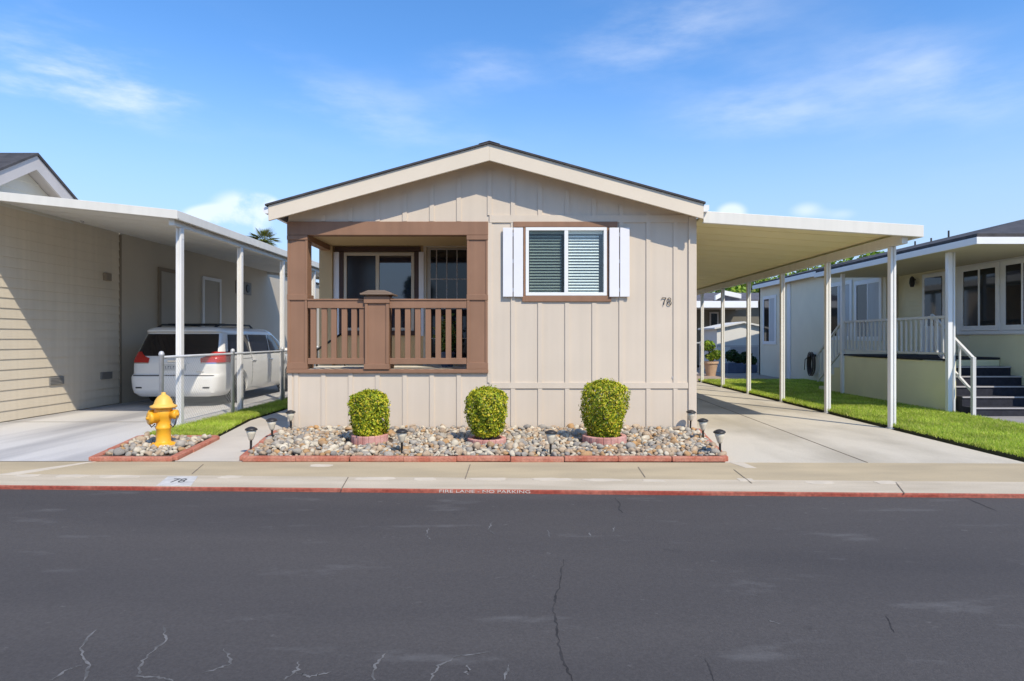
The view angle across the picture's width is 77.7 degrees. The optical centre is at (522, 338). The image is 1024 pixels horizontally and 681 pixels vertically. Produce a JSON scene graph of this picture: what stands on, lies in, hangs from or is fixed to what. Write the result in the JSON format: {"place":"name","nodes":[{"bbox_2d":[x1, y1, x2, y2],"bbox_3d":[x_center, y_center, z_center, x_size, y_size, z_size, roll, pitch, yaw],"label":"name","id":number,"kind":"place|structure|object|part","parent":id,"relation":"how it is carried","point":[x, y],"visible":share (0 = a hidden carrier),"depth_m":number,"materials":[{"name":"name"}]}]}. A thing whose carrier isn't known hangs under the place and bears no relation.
{"place":"outdoors","nodes":[
{"label":"outdoors","id":0,"kind":"place"},
{"bbox_2d":[0,385,287,460],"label":"driveway","id":1,"kind":"structure","parent":0,"point":[82,435],"depth_m":10.21,"materials":[{"name":"concrete"}]},
{"bbox_2d":[0,153,318,422],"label":"neighbour house","id":2,"kind":"structure","parent":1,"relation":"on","point":[84,308],"depth_m":12.90,"materials":[{"name":"beige"}]},
{"bbox_2d":[158,267,175,326],"bbox_3d":[-8.923,-0.277,16.076,0.047,2.954,0.955,0,0,0],"label":"door","id":3,"kind":"structure","parent":2,"relation":"in","point":[166,277],"depth_m":15.94,"materials":[{"name":"silver metal"}]},
{"bbox_2d":[202,276,221,326],"bbox_3d":[-8.923,-0.271,18.279,0.047,2.941,1.081,0,0,0],"label":"door","id":4,"kind":"structure","parent":2,"relation":"in","point":[211,287],"depth_m":18.25,"materials":[{"name":"silver metal"}]},
{"bbox_2d":[236,280,250,294],"bbox_3d":[-8.921,-1.615,20.391,0.053,0.400,1.100,0,0,0],"label":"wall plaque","id":5,"kind":"object","parent":2,"relation":"attached to","point":[246,288],"depth_m":20.57,"materials":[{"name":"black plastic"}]},
{"bbox_2d":[0,192,318,424],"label":"carport","id":6,"kind":"object","parent":1,"relation":"on","point":[180,231],"visible":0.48,"depth_m":11.98,"materials":[{"name":"metal"}]},
{"bbox_2d":[131,323,287,401],"bbox_3d":[-7.350,0.555,15.887,2.340,1.785,5.085,0,0,0],"label":"minivan","id":7,"kind":"object","parent":1,"relation":"on","point":[199,339],"visible":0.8,"depth_m":13.68,"materials":[{"name":"white paint"}]},
{"bbox_3d":[-7.350,0.137,13.650,1.718,0.470,0.301,0,0,0],"label":"rear window","id":8,"kind":"part","parent":7,"relation":"part of","materials":[{"name":"black glass"}]},
{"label":"side window","id":9,"kind":"part","parent":7,"relation":"part of","materials":[{"name":"black glass"}]},
{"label":"side window","id":10,"kind":"part","parent":7,"relation":"part of","materials":[{"name":"black glass"}]},
{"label":"side window","id":11,"kind":"part","parent":7,"relation":"part of","materials":[{"name":"grey glass"}]},
{"bbox_2d":[103,439,206,455],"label":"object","id":12,"kind":"structure","parent":0,"point":[146,455],"depth_m":7.71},
{"bbox_2d":[113,447,125,455],"bbox_3d":[-4.885,1.366,7.699,0.134,0.092,0.122,33,30,29],"label":"river rock","id":13,"kind":"object","parent":12,"relation":"on","point":[117,451],"visible":1,"depth_m":7.67,"materials":[{"name":"stone"}]},
{"bbox_2d":[133,447,142,453],"bbox_3d":[-4.702,1.370,7.774,0.112,0.089,0.120,21,4,-14],"label":"river rock","id":14,"kind":"object","parent":12,"relation":"on","point":[137,449],"visible":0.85,"depth_m":7.74,"materials":[{"name":"beige stone"}]},
{"bbox_2d":[145,450,152,455],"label":"river rock","id":15,"kind":"object","parent":12,"relation":"on","point":[148,453],"visible":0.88,"depth_m":7.68,"materials":[{"name":"beige stone"}]},
{"bbox_2d":[89,435,219,461],"bbox_3d":[-4.798,1.423,8.321,1.168,0.064,1.880,0,0,-9],"label":"garden edging","id":16,"kind":"object","parent":12,"relation":"on","point":[99,457],"visible":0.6,"depth_m":7.52,"materials":[{"name":"red brick"}]},
{"bbox_2d":[120,436,190,446],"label":"ochre rocks","id":17,"kind":"object","parent":12,"relation":"on","point":[122,444],"visible":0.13,"depth_m":8.22,"materials":[{"name":"brown stone"}]},
{"bbox_2d":[155,448,164,454],"bbox_3d":[-4.465,1.402,7.816,0.086,0.065,0.148,8,31,20],"label":"river rock","id":18,"kind":"object","parent":12,"relation":"on","point":[158,451],"visible":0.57,"depth_m":7.79,"materials":[{"name":"beige stone"}]},
{"bbox_2d":[146,392,179,446],"bbox_3d":[-4.710,1.062,8.324,0.386,0.715,0.318,0,0,-32],"label":"fire hydrant","id":19,"kind":"object","parent":12,"relation":"on","point":[162,414],"visible":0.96,"depth_m":8.25,"materials":[{"name":"yellow metal"}]},
{"bbox_2d":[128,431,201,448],"bbox_3d":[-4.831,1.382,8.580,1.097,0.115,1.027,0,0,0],"label":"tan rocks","id":20,"kind":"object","parent":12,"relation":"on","point":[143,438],"visible":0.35,"depth_m":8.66,"materials":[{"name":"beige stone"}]},
{"bbox_2d":[123,434,211,449],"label":"grey rocks","id":21,"kind":"object","parent":12,"relation":"on","point":[182,443],"visible":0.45,"depth_m":8.28,"materials":[{"name":"grey stone"}]},
{"bbox_2d":[143,397,287,435],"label":"grass","id":22,"kind":"structure","parent":0,"point":[217,425],"depth_m":10.70,"materials":[{"name":"green plant"}]},
{"bbox_2d":[158,346,318,425],"bbox_3d":[-5.420,0.844,14.375,0.080,1.312,9.728,0,0,0],"label":"chain link fence","id":23,"kind":"object","parent":22,"relation":"on","point":[233,353],"visible":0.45,"depth_m":11.82,"materials":[{"name":"metal"}]},
{"bbox_2d":[176,409,287,461],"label":"walkway","id":24,"kind":"structure","parent":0,"point":[233,445],"depth_m":8.83,"materials":[{"name":"concrete"}]},
{"bbox_2d":[266,429,722,462],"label":"bed soil","id":25,"kind":"structure","parent":0,"point":[347,440],"depth_m":8.12,"materials":[{"name":"brown soil"}]},
{"bbox_2d":[258,451,266,455],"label":"river rock","id":26,"kind":"object","parent":25,"relation":"on","point":[262,453],"visible":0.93,"depth_m":7.62,"materials":[{"name":"beige stone"}]},
{"bbox_2d":[266,418,276,436],"bbox_3d":[-3.473,1.258,8.821,0.153,0.312,0.153,-2,-1,-6],"label":"path light","id":27,"kind":"object","parent":25,"relation":"on","point":[271,422],"visible":0.93,"depth_m":8.79,"materials":[{"name":"white glass"}]},
{"bbox_2d":[285,410,295,428],"bbox_3d":[-3.562,1.258,9.781,0.153,0.312,0.153,-2,-2,-10],"label":"path light","id":28,"kind":"object","parent":25,"relation":"on","point":[290,414],"visible":0.93,"depth_m":9.75,"materials":[{"name":"plastic"}]},
{"bbox_2d":[292,448,301,453],"bbox_3d":[-2.731,1.368,7.707,0.127,0.079,0.095,15,-10,-20],"label":"river rock","id":29,"kind":"object","parent":25,"relation":"on","point":[297,451],"visible":0.95,"depth_m":7.68,"materials":[{"name":"grey stone"}]},
{"bbox_2d":[347,388,390,436],"bbox_3d":[-2.086,1.065,8.715,0.594,0.776,0.592,0,0,0],"label":"clipped shrub","id":30,"kind":"object","parent":25,"relation":"on","point":[369,409],"visible":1,"depth_m":8.52,"materials":[{"name":"green plant"}]},
{"bbox_2d":[351,433,387,444],"bbox_3d":[-2.088,1.380,8.700,0.490,0.140,0.498,0,0,0],"label":"ring edging","id":31,"kind":"object","parent":25,"relation":"on","point":[358,440],"visible":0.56,"depth_m":8.49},
{"bbox_2d":[383,451,393,455],"bbox_3d":[-1.603,1.393,7.612,0.125,0.076,0.097,16,31,12],"label":"river rock","id":32,"kind":"object","parent":25,"relation":"on","point":[387,453],"visible":0.67,"depth_m":7.59,"materials":[{"name":"grey stone"}]},
{"bbox_2d":[396,429,407,453],"bbox_3d":[-1.471,1.258,7.769,0.153,0.312,0.153,1,1,40],"label":"path light","id":33,"kind":"object","parent":25,"relation":"on","point":[401,434],"visible":0.97,"depth_m":7.73,"materials":[{"name":"white plastic"}]},
{"bbox_2d":[422,450,430,455],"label":"river rock","id":34,"kind":"object","parent":25,"relation":"on","point":[426,453],"visible":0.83,"depth_m":7.59,"materials":[{"name":"beige stone"}]},
{"bbox_2d":[455,448,462,454],"bbox_3d":[-0.754,1.373,7.674,0.080,0.095,0.131,0,0,35],"label":"river rock","id":35,"kind":"object","parent":25,"relation":"on","point":[458,451],"visible":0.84,"depth_m":7.64,"materials":[{"name":"beige stone"}]},
{"bbox_2d":[239,428,727,461],"bbox_3d":[-0.519,1.420,8.618,6.520,0.071,2.358,0,0,0],"label":"garden edging","id":36,"kind":"object","parent":25,"relation":"on","point":[244,457],"visible":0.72,"depth_m":7.45,"materials":[{"name":"red brick"}]},
{"bbox_2d":[245,426,257,448],"bbox_3d":[-3.389,1.258,7.946,0.153,0.312,0.153,1,-2,-32],"label":"path light","id":37,"kind":"object","parent":36,"relation":"on","point":[251,431],"visible":0.96,"depth_m":7.91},
{"bbox_2d":[713,429,725,451],"bbox_3d":[2.399,1.258,7.718,0.153,0.312,0.153,-1,-1,-29],"label":"path light","id":38,"kind":"object","parent":36,"relation":"on","point":[719,434],"visible":0.94,"depth_m":7.68,"materials":[{"name":"white plastic"}]},
{"bbox_2d":[251,423,717,454],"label":"grey rocks","id":39,"kind":"object","parent":25,"relation":"on","point":[339,437],"visible":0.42,"depth_m":8.67,"materials":[{"name":"grey stone"}]},
{"bbox_2d":[463,384,508,439],"bbox_3d":[-0.471,1.039,8.652,0.614,0.830,0.608,0,0,-22],"label":"clipped shrub","id":40,"kind":"object","parent":25,"relation":"on","point":[487,422],"visible":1,"depth_m":8.49,"materials":[{"name":"green plant"}]},
{"bbox_2d":[467,435,505,444],"bbox_3d":[-0.482,1.400,8.660,0.524,0.100,0.532,0,0,0],"label":"ring edging","id":41,"kind":"object","parent":25,"relation":"on","point":[499,439],"visible":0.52,"depth_m":8.51,"materials":[{"name":"pink concrete"}]},
{"bbox_2d":[580,451,591,455],"bbox_3d":[0.759,1.397,7.600,0.155,0.100,0.111,-1,-11,-31],"label":"river rock","id":42,"kind":"object","parent":25,"relation":"on","point":[586,453],"visible":0.64,"depth_m":7.56,"materials":[{"name":"stone"}]},
{"bbox_2d":[578,378,630,437],"bbox_3d":[1.117,0.997,8.715,0.694,0.914,0.685,0,0,-32],"label":"clipped shrub","id":43,"kind":"object","parent":25,"relation":"on","point":[597,416],"visible":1,"depth_m":8.51,"materials":[{"name":"green plant"}]},
{"bbox_2d":[582,433,626,445],"bbox_3d":[1.122,1.385,8.700,0.596,0.130,0.604,0,0,0],"label":"ring edging","id":44,"kind":"object","parent":25,"relation":"on","point":[589,439],"visible":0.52,"depth_m":8.46,"materials":[{"name":"pink concrete"}]},
{"bbox_2d":[676,451,683,455],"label":"river rock","id":45,"kind":"object","parent":25,"relation":"on","point":[679,453],"visible":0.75,"depth_m":7.60,"materials":[{"name":"white stone"}]},
{"bbox_2d":[684,451,690,455],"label":"river rock","id":46,"kind":"object","parent":25,"relation":"on","point":[687,453],"visible":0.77,"depth_m":7.57,"materials":[{"name":"beige stone"}]},
{"bbox_2d":[686,410,695,427],"bbox_3d":[2.602,1.258,9.818,0.153,0.312,0.153,3,1,22],"label":"path light","id":47,"kind":"object","parent":25,"relation":"on","point":[690,413],"visible":0.94,"depth_m":9.78,"materials":[{"name":"white plastic"}]},
{"bbox_2d":[697,418,707,437],"bbox_3d":[2.498,1.258,8.786,0.153,0.312,0.153,1,-2,-35],"label":"path light","id":48,"kind":"object","parent":25,"relation":"on","point":[702,422],"visible":0.91,"depth_m":8.75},
{"bbox_2d":[710,448,719,453],"bbox_3d":[2.336,1.378,7.685,0.122,0.087,0.078,14,29,5],"label":"river rock","id":49,"kind":"object","parent":25,"relation":"on","point":[714,450],"visible":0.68,"depth_m":7.66,"materials":[{"name":"grey stone"}]},
{"bbox_2d":[717,451,726,455],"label":"river rock","id":50,"kind":"object","parent":25,"relation":"on","point":[722,453],"visible":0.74,"depth_m":7.56,"materials":[{"name":"beige stone"}]},
{"bbox_2d":[0,489,1023,680],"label":"road","id":51,"kind":"structure","parent":0,"point":[278,586],"depth_m":3.81,"materials":[{"name":"grey asphalt"}]},
{"bbox_2d":[52,523,778,680],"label":"pale road crack","id":52,"kind":"object","parent":51,"relation":"on","point":[229,661],"visible":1,"depth_m":2.88,"materials":[{"name":"grey asphalt"}]},
{"bbox_2d":[552,498,993,680],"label":"road crack","id":53,"kind":"object","parent":51,"relation":"on","point":[560,652],"visible":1,"depth_m":3.32,"materials":[{"name":"black asphalt"}]},
{"bbox_2d":[0,461,1023,481],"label":"pavement","id":54,"kind":"structure","parent":0,"point":[983,472],"depth_m":6.98,"materials":[{"name":"concrete"}]},
{"bbox_2d":[0,461,900,483],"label":"worn pavement mark","id":55,"kind":"object","parent":54,"relation":"on","point":[19,473],"visible":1,"depth_m":6.57,"materials":[{"name":"concrete"}]},
{"bbox_2d":[192,398,904,493],"bbox_3d":[-2.216,1.446,14.867,13.367,0.006,17.867,0,0,0],"label":"pavement joint","id":56,"kind":"object","parent":54,"relation":"on","point":[644,475],"visible":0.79,"depth_m":7.30,"materials":[{"name":"grey concrete"}]},
{"bbox_2d":[0,0,1023,292],"label":"sky","id":57,"kind":"structure","parent":0,"point":[216,112],"materials":[{"name":"blue"}]},
{"bbox_2d":[698,321,758,371],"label":"garden shed","id":58,"kind":"structure","parent":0,"point":[735,335],"depth_m":27.50,"materials":[{"name":"white"}]},
{"bbox_2d":[730,347,757,370],"bbox_3d":[9.600,0.885,27.478,1.200,1.030,0.017,0,0,0],"label":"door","id":59,"kind":"structure","parent":58,"relation":"in","point":[754,350],"depth_m":27.47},
{"bbox_2d":[697,368,785,381],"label":"patio","id":60,"kind":"structure","parent":0,"point":[735,376],"depth_m":24.11,"materials":[{"name":"grey concrete"}]},
{"bbox_2d":[704,340,720,375],"bbox_3d":[7.345,0.755,24.597,0.842,1.391,0.581,0,0,0],"label":"potted plant","id":61,"kind":"object","parent":60,"relation":"on","point":[711,364],"visible":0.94,"depth_m":24.46,"materials":[{"name":"green plant"}]},
{"bbox_2d":[725,349,743,372],"bbox_3d":[8.880,0.947,26.606,0.842,1.006,0.678,0,0,0],"label":"planter shrub","id":62,"kind":"object","parent":60,"relation":"on","point":[733,355],"visible":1,"depth_m":26.39,"materials":[{"name":"green plant"}]},
{"bbox_2d":[740,351,756,372],"bbox_3d":[9.555,0.994,26.895,0.803,0.913,0.687,0,0,0],"label":"planter shrub","id":63,"kind":"object","parent":60,"relation":"on","point":[753,364],"visible":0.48,"depth_m":26.69,"materials":[{"name":"green plant"}]},
{"bbox_2d":[697,382,1023,463],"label":"driveway","id":64,"kind":"structure","parent":0,"point":[747,440],"depth_m":9.19,"materials":[{"name":"concrete"}]},
{"bbox_2d":[263,140,708,428],"bbox_3d":[-0.552,-0.773,16.887,6.795,4.447,14.525,0,0,0],"label":"mobile home","id":65,"kind":"object","parent":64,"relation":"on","point":[554,286],"visible":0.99,"depth_m":10.00,"materials":[{"name":"beige wood"}]},
{"bbox_2d":[344,252,413,330],"bbox_3d":[-2.657,-0.867,11.815,1.307,1.449,0.070,0,0,0],"label":"window","id":66,"kind":"structure","parent":65,"relation":"in","point":[393,272],"depth_m":11.80,"materials":[{"name":"grey glass"}]},
{"bbox_2d":[427,248,466,364],"bbox_3d":[-1.275,-0.593,11.838,0.998,2.187,0.064,0,0,0],"label":"door","id":67,"kind":"structure","parent":65,"relation":"in","point":[446,267],"depth_m":11.82,"materials":[{"name":"black plastic"}]},
{"bbox_2d":[433,311,462,366],"bbox_3d":[-1.329,-0.080,11.307,0.572,1.160,0.520,0,0,-9],"label":"potted plant","id":68,"kind":"object","parent":65,"relation":"on","point":[443,339],"visible":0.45,"depth_m":11.23,"materials":[{"name":"green plant"}]},
{"bbox_2d":[526,227,606,295],"bbox_3d":[0.691,-1.208,10.043,1.275,1.074,0.135,0,0,0],"label":"window","id":69,"kind":"structure","parent":65,"relation":"in","point":[529,230],"depth_m":10.07,"materials":[{"name":"white plastic"}]},
{"bbox_2d":[697,211,923,428],"bbox_3d":[4.470,-0.254,16.375,3.380,3.402,13.250,0,0,0],"label":"carport","id":70,"kind":"object","parent":64,"relation":"on","point":[734,249],"visible":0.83,"depth_m":11.76,"materials":[{"name":"metal"}]},
{"bbox_2d":[698,378,1023,461],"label":"lawn grass","id":71,"kind":"structure","parent":0,"point":[983,432],"depth_m":11.30,"materials":[{"name":"green plant"}]},
{"bbox_2d":[982,416,1023,422],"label":"path","id":72,"kind":"structure","parent":0,"point":[1020,419],"depth_m":11.27,"materials":[{"name":"grey concrete"}]},
{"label":"ground","id":73,"kind":"structure","parent":0,"visible":0},
{"bbox_2d":[246,227,281,245],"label":"palm tree","id":74,"kind":"object","parent":73,"relation":"on","point":[261,234],"visible":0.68,"depth_m":45.82,"materials":[{"name":"green plant"}]},
{"bbox_2d":[0,474,1023,493],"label":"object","id":75,"kind":"object","parent":73,"relation":"on","point":[632,484],"visible":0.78,"depth_m":6.31,"materials":[{"name":"concrete"}]},
{"bbox_2d":[156,476,197,485],"bbox_3d":[-3.483,1.446,6.456,0.331,0.006,0.533,0,0,-16],"label":"address marking","id":76,"kind":"object","parent":75,"relation":"on","point":[178,481],"visible":1,"depth_m":6.42,"materials":[{"name":"white paint"}]},
{"bbox_2d":[0,485,1023,497],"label":"kerb","id":77,"kind":"structure","parent":73,"relation":"on","point":[596,492],"depth_m":6.08,"materials":[{"name":"red paint"}]},
{"bbox_2d":[439,490,529,492],"bbox_3d":[-0.360,1.467,6.091,0.873,0.028,0.004,0,0,2],"label":"kerb lettering","id":78,"kind":"object","parent":77,"relation":"on","point":[486,492],"visible":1,"depth_m":6.09},
{"bbox_2d":[697,291,758,364],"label":"house","id":79,"kind":"structure","parent":73,"relation":"on","point":[735,307],"depth_m":34.00,"materials":[{"name":"white paint"}]},
{"bbox_2d":[709,312,718,325],"bbox_3d":[10.246,-0.981,33.964,0.479,0.845,0.068,0,0,0],"label":"window","id":80,"kind":"structure","parent":79,"relation":"in","point":[713,316],"depth_m":33.93,"materials":[{"name":"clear glass"}]},
{"bbox_2d":[709,285,752,292],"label":"tree","id":81,"kind":"object","parent":73,"relation":"on","point":[738,288],"visible":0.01,"depth_m":41.98,"materials":[{"name":"green plant"}]},
{"bbox_2d":[735,281,758,292],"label":"tree","id":82,"kind":"object","parent":73,"relation":"on","point":[752,283],"visible":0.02,"depth_m":44.76,"materials":[{"name":"green plant"}]},
{"bbox_2d":[751,276,779,292],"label":"tree","id":83,"kind":"object","parent":73,"relation":"on","point":[756,290],"depth_m":42.84,"materials":[{"name":"green plant"}]},
{"bbox_2d":[758,272,794,282],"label":"tree","id":84,"kind":"object","parent":73,"relation":"on","point":[786,274],"visible":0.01,"depth_m":44.37,"materials":[{"name":"green plant"}]},
{"bbox_2d":[796,257,853,272],"bbox_3d":[20.679,-1.946,40.038,5.152,6.819,5.543,0,0,-37],"label":"tree","id":85,"kind":"object","parent":73,"relation":"on","point":[832,263],"visible":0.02,"depth_m":39.39,"materials":[{"name":"green plant"}]},
{"bbox_2d":[857,250,883,258],"bbox_3d":[21.699,-2.014,37.980,3.914,6.950,4.222,0,0,0],"label":"tree","id":86,"kind":"object","parent":73,"relation":"on","point":[870,254],"visible":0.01,"depth_m":38.55,"materials":[{"name":"green plant"}]},
{"bbox_2d":[752,219,1023,415],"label":"neighbour house","id":87,"kind":"structure","parent":73,"relation":"on","point":[960,322],"depth_m":13.96,"materials":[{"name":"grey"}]},
{"bbox_2d":[763,295,775,343],"bbox_3d":[9.485,-0.704,24.402,0.029,1.867,1.303,0,0,0],"label":"window","id":88,"kind":"structure","parent":87,"relation":"in","point":[769,302],"depth_m":24.38,"materials":[{"name":"clear glass"}]},
{"bbox_2d":[804,352,815,375],"bbox_3d":[9.399,0.830,20.787,0.198,0.798,0.719,0,0,0],"label":"garden hose","id":89,"kind":"object","parent":87,"relation":"hanging from","point":[809,358],"visible":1,"depth_m":20.62,"materials":[{"name":"black rubber"}]},
{"bbox_2d":[831,280,851,339],"bbox_3d":[9.485,-0.820,19.084,0.029,1.742,1.593,0,0,0],"label":"window","id":90,"kind":"structure","parent":87,"relation":"in","point":[835,287],"depth_m":19.03,"materials":[{"name":"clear glass"}]},
{"bbox_2d":[854,277,881,340],"bbox_3d":[9.485,-0.773,17.459,0.029,1.687,1.376,0,0,0],"label":"window","id":91,"kind":"structure","parent":87,"relation":"in","point":[867,293],"depth_m":17.45,"materials":[{"name":"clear glass"}]},
{"bbox_2d":[922,271,944,352],"bbox_3d":[9.737,-0.590,15.081,0.094,1.920,0.840,0,0,0],"label":"door","id":92,"kind":"structure","parent":87,"relation":"in","point":[933,284],"depth_m":15.07,"materials":[{"name":"grey glass"}]},
{"bbox_2d":[960,262,999,330],"bbox_3d":[9.757,-0.870,13.579,0.029,1.400,1.163,0,0,0],"label":"window","id":93,"kind":"structure","parent":87,"relation":"in","point":[979,284],"depth_m":13.54,"materials":[{"name":"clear glass"}]},
{"bbox_2d":[1001,258,1023,329],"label":"window","id":94,"kind":"structure","parent":87,"relation":"in","point":[1012,271],"depth_m":12.65,"materials":[{"name":"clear glass"}]},
{"label":"river rock","id":95,"kind":"object","parent":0,"visible":0},
{"bbox_2d":[545,430,556,453],"bbox_3d":[0.343,1.258,7.665,0.153,0.312,0.153,2,-2,-18],"label":"path light","id":96,"kind":"object","parent":95,"relation":"on","point":[550,435],"visible":0.99,"depth_m":7.63,"materials":[{"name":"white plastic"}]}
]}

